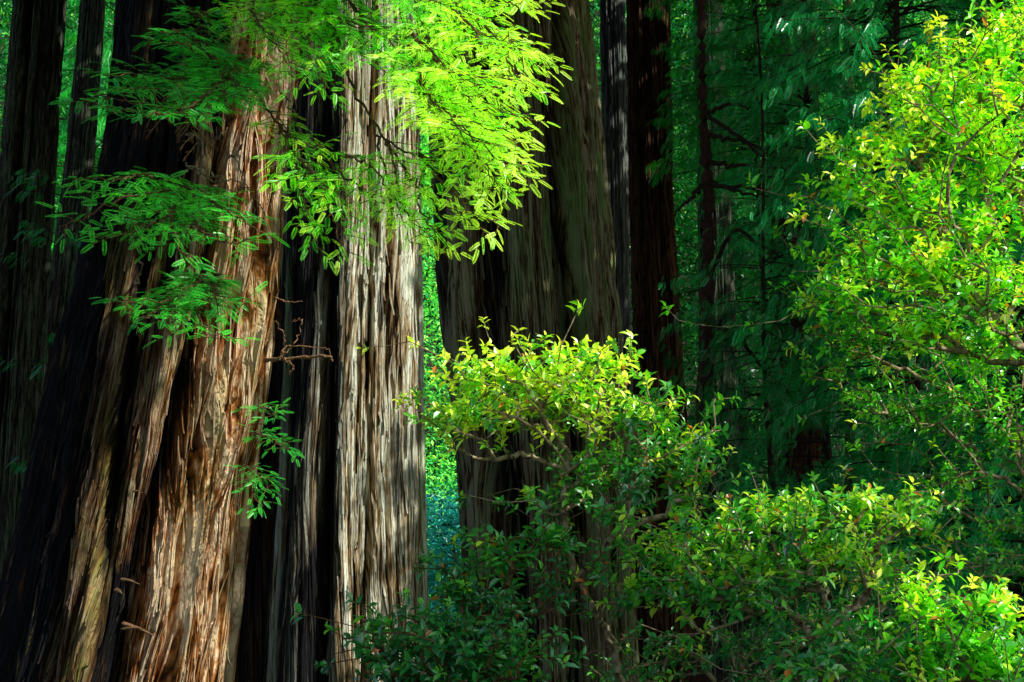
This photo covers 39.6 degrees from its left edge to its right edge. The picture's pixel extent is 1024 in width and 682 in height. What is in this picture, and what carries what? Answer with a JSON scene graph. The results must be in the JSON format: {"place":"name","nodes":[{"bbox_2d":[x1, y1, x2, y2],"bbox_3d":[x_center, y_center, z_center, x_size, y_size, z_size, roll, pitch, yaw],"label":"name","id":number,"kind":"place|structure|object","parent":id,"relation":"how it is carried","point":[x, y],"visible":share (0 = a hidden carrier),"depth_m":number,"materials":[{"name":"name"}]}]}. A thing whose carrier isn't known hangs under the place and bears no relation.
{"place":"outdoors","nodes":[
{"label":"outdoors","id":0,"kind":"place"},
{"bbox_2d":[0,0,1023,681],"bbox_3d":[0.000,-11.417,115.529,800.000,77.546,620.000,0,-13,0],"label":"forest floor","id":1,"kind":"structure","parent":0,"point":[428,364],"depth_m":73.77,"materials":[{"name":"green plant"}]},
{"bbox_2d":[0,0,66,580],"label":"redwood tree","id":2,"kind":"object","parent":1,"relation":"on","point":[30,134],"visible":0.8,"depth_m":31.01,"materials":[{"name":"brown plant"}]},
{"bbox_2d":[0,0,81,475],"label":"understory redwood","id":3,"kind":"object","parent":1,"relation":"on","point":[51,337],"visible":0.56,"depth_m":22.74,"materials":[{"name":"green plant"}]},
{"bbox_2d":[0,0,114,251],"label":"background tree","id":4,"kind":"object","parent":1,"relation":"on","point":[3,56],"visible":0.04,"depth_m":52.73,"materials":[{"name":"green plant"}]},
{"bbox_2d":[0,0,114,220],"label":"background tree","id":5,"kind":"object","parent":1,"relation":"on","point":[102,83],"visible":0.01,"depth_m":58.59,"materials":[{"name":"green plant"}]},
{"bbox_2d":[41,0,105,392],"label":"redwood tree","id":6,"kind":"object","parent":1,"relation":"on","point":[84,133],"visible":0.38,"depth_m":39.92,"materials":[{"name":"brown plant"}]},
{"bbox_2d":[51,0,116,249],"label":"understory redwood","id":7,"kind":"object","parent":1,"relation":"on","point":[108,44],"visible":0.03,"depth_m":45.83,"materials":[{"name":"green plant"}]},
{"bbox_2d":[0,0,334,681],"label":"redwood tree","id":8,"kind":"object","parent":1,"relation":"on","point":[127,556],"visible":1,"depth_m":13.25,"materials":[{"name":"brown plant"}]},
{"bbox_2d":[245,91,426,274],"bbox_3d":[-1.858,-1.430,11.175,1.002,2.651,3.310,9,-16,-34],"label":"redwood bough","id":9,"kind":"object","parent":8,"relation":"attached to","point":[315,176],"visible":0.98,"depth_m":10.20,"materials":[{"name":"green plant"}]},
{"bbox_2d":[208,0,527,113],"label":"redwood bough","id":10,"kind":"object","parent":8,"relation":"attached to","point":[334,16],"visible":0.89,"depth_m":10.80,"materials":[{"name":"green plant"}]},
{"bbox_2d":[351,0,573,215],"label":"redwood bough","id":11,"kind":"object","parent":10,"relation":"attached to","point":[468,128],"visible":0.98,"depth_m":9.90,"materials":[{"name":"green plant"}]},
{"bbox_2d":[324,30,517,263],"bbox_3d":[-0.990,-1.615,10.475,2.496,2.621,0.852,-12,-18,43],"label":"redwood bough","id":12,"kind":"object","parent":8,"relation":"attached to","point":[425,161],"visible":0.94,"depth_m":9.88,"materials":[{"name":"green plant"}]},
{"bbox_2d":[234,273,281,681],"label":"redwood tree","id":13,"kind":"object","parent":1,"relation":"on","point":[251,656],"visible":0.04,"depth_m":24.10,"materials":[{"name":"brown plant"}]},
{"bbox_2d":[264,0,431,681],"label":"redwood tree","id":14,"kind":"object","parent":1,"relation":"on","point":[350,514],"visible":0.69,"depth_m":17.56,"materials":[{"name":"brown plant"}]},
{"bbox_2d":[432,296,443,495],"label":"redwood tree","id":15,"kind":"object","parent":1,"relation":"on","point":[442,392],"visible":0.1,"depth_m":60.49,"materials":[{"name":"green plant"}]},
{"bbox_2d":[418,3,460,639],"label":"background tree","id":16,"kind":"object","parent":1,"relation":"on","point":[450,478],"visible":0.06,"depth_m":44.37,"materials":[{"name":"green plant"}]},
{"bbox_2d":[426,474,462,680],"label":"background tree","id":17,"kind":"object","parent":1,"relation":"on","point":[443,523],"visible":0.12,"depth_m":38.99,"materials":[{"name":"teal plant"}]},
{"bbox_2d":[290,587,671,681],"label":"broadleaf shrub","id":18,"kind":"object","parent":1,"relation":"on","point":[436,643],"visible":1,"depth_m":8.10,"materials":[{"name":"green plant"}]},
{"bbox_2d":[0,0,1023,394],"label":"distant wood","id":19,"kind":"object","parent":1,"relation":"on","point":[4,28],"depth_m":77.86,"materials":[{"name":"green plant"}]},
{"bbox_2d":[395,497,656,675],"bbox_3d":[-0.093,2.334,8.870,1.591,2.648,1.264,-12,-18,42],"label":"broadleaf shrub","id":20,"kind":"object","parent":1,"relation":"on","point":[505,561],"visible":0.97,"depth_m":8.92,"materials":[{"name":"green plant"}]},
{"bbox_2d":[423,0,639,681],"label":"redwood tree","id":21,"kind":"object","parent":1,"relation":"on","point":[546,265],"visible":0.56,"depth_m":21.69,"materials":[{"name":"brown plant"}]},
{"bbox_2d":[355,299,751,681],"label":"broadleaf shrub","id":22,"kind":"object","parent":1,"relation":"on","point":[530,379],"visible":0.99,"depth_m":9.62,"materials":[{"name":"green plant"}]},
{"bbox_2d":[599,0,633,479],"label":"redwood tree","id":23,"kind":"object","parent":1,"relation":"on","point":[613,75],"visible":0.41,"depth_m":34.80,"materials":[{"name":"brown plant"}]},
{"bbox_2d":[626,0,693,681],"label":"redwood tree","id":24,"kind":"object","parent":1,"relation":"on","point":[654,262],"visible":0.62,"depth_m":27.81,"materials":[{"name":"brown plant"}]},
{"bbox_2d":[589,0,767,628],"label":"background tree","id":25,"kind":"object","parent":1,"relation":"on","point":[678,39],"visible":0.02,"depth_m":52.98,"materials":[{"name":"brown plant"}]},
{"bbox_2d":[693,0,743,681],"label":"redwood tree","id":26,"kind":"object","parent":1,"relation":"on","point":[725,283],"visible":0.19,"depth_m":40.58,"materials":[{"name":"brown plant"}]},
{"bbox_2d":[674,0,791,681],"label":"understory redwood","id":27,"kind":"object","parent":1,"relation":"on","point":[709,184],"visible":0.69,"depth_m":17.54,"materials":[{"name":"green plant"}]},
{"bbox_2d":[642,0,857,679],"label":"understory redwood","id":28,"kind":"object","parent":1,"relation":"on","point":[748,53],"visible":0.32,"depth_m":25.74,"materials":[{"name":"green plant"}]},
{"bbox_2d":[629,0,871,653],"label":"background tree","id":29,"kind":"object","parent":1,"relation":"on","point":[689,252],"visible":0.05,"depth_m":51.22,"materials":[{"name":"brown plant"}]},
{"bbox_2d":[657,6,887,672],"bbox_3d":[3.071,0.534,16.295,2.520,9.493,2.713,10,-16,-37],"label":"understory redwood","id":30,"kind":"object","parent":1,"relation":"on","point":[721,340],"visible":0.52,"depth_m":16.36,"materials":[{"name":"green needle"},{"name":"dark twig"}]},
{"bbox_2d":[529,509,1023,681],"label":"broadleaf shrub","id":31,"kind":"object","parent":1,"relation":"on","point":[753,654],"visible":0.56,"depth_m":10.53,"materials":[{"name":"green plant"}]},
{"bbox_2d":[765,0,831,681],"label":"redwood tree","id":32,"kind":"object","parent":1,"relation":"on","point":[806,449],"visible":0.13,"depth_m":42.39,"materials":[{"name":"green plant"}]},
{"bbox_2d":[590,463,1021,681],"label":"broadleaf shrub","id":33,"kind":"object","parent":1,"relation":"on","point":[794,512],"visible":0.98,"depth_m":8.94,"materials":[{"name":"green plant"}]},
{"bbox_2d":[674,0,948,627],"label":"background tree","id":34,"kind":"object","parent":1,"relation":"on","point":[835,445],"visible":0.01,"depth_m":52.77,"materials":[{"name":"green plant"}]},
{"bbox_2d":[665,0,958,681],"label":"understory redwood","id":35,"kind":"object","parent":1,"relation":"on","point":[829,454],"visible":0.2,"depth_m":18.78,"materials":[{"name":"green plant"}]},
{"bbox_2d":[659,0,1023,387],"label":"broadleaf tree","id":36,"kind":"object","parent":1,"relation":"on","point":[936,269],"visible":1,"depth_m":10.58,"materials":[{"name":"green plant"}]},
{"bbox_2d":[757,566,929,681],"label":"broadleaf shrub","id":37,"kind":"object","parent":1,"relation":"on","point":[859,664],"visible":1,"depth_m":7.37,"materials":[{"name":"green plant"}]},
{"bbox_2d":[843,0,854,681],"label":"redwood tree","id":38,"kind":"object","parent":1,"relation":"on","point":[849,489],"visible":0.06,"depth_m":36.33,"materials":[{"name":"brown plant"}]},
{"bbox_2d":[677,550,1023,681],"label":"broadleaf shrub","id":39,"kind":"object","parent":1,"relation":"on","point":[954,643],"visible":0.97,"depth_m":7.94,"materials":[{"name":"green plant"}]},
{"bbox_2d":[732,0,1023,681],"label":"understory redwood","id":40,"kind":"object","parent":1,"relation":"on","point":[847,67],"visible":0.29,"depth_m":15.64,"materials":[{"name":"green plant"}]},
{"bbox_2d":[742,0,1023,676],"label":"background tree","id":41,"kind":"object","parent":1,"relation":"on","point":[886,352],"visible":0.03,"depth_m":47.33,"materials":[{"name":"green plant"}]},
{"bbox_2d":[767,267,1023,573],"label":"broadleaf sapling","id":42,"kind":"object","parent":1,"relation":"on","point":[958,400],"visible":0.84,"depth_m":11.58,"materials":[{"name":"green plant"}]},
{"bbox_2d":[797,0,1023,681],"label":"understory redwood","id":43,"kind":"object","parent":1,"relation":"on","point":[974,540],"visible":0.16,"depth_m":13.83,"materials":[{"name":"green plant"}]},
{"bbox_2d":[801,0,1023,680],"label":"background tree","id":44,"kind":"object","parent":1,"relation":"on","point":[1019,593],"visible":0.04,"depth_m":41.38,"materials":[{"name":"green plant"}]}
]}

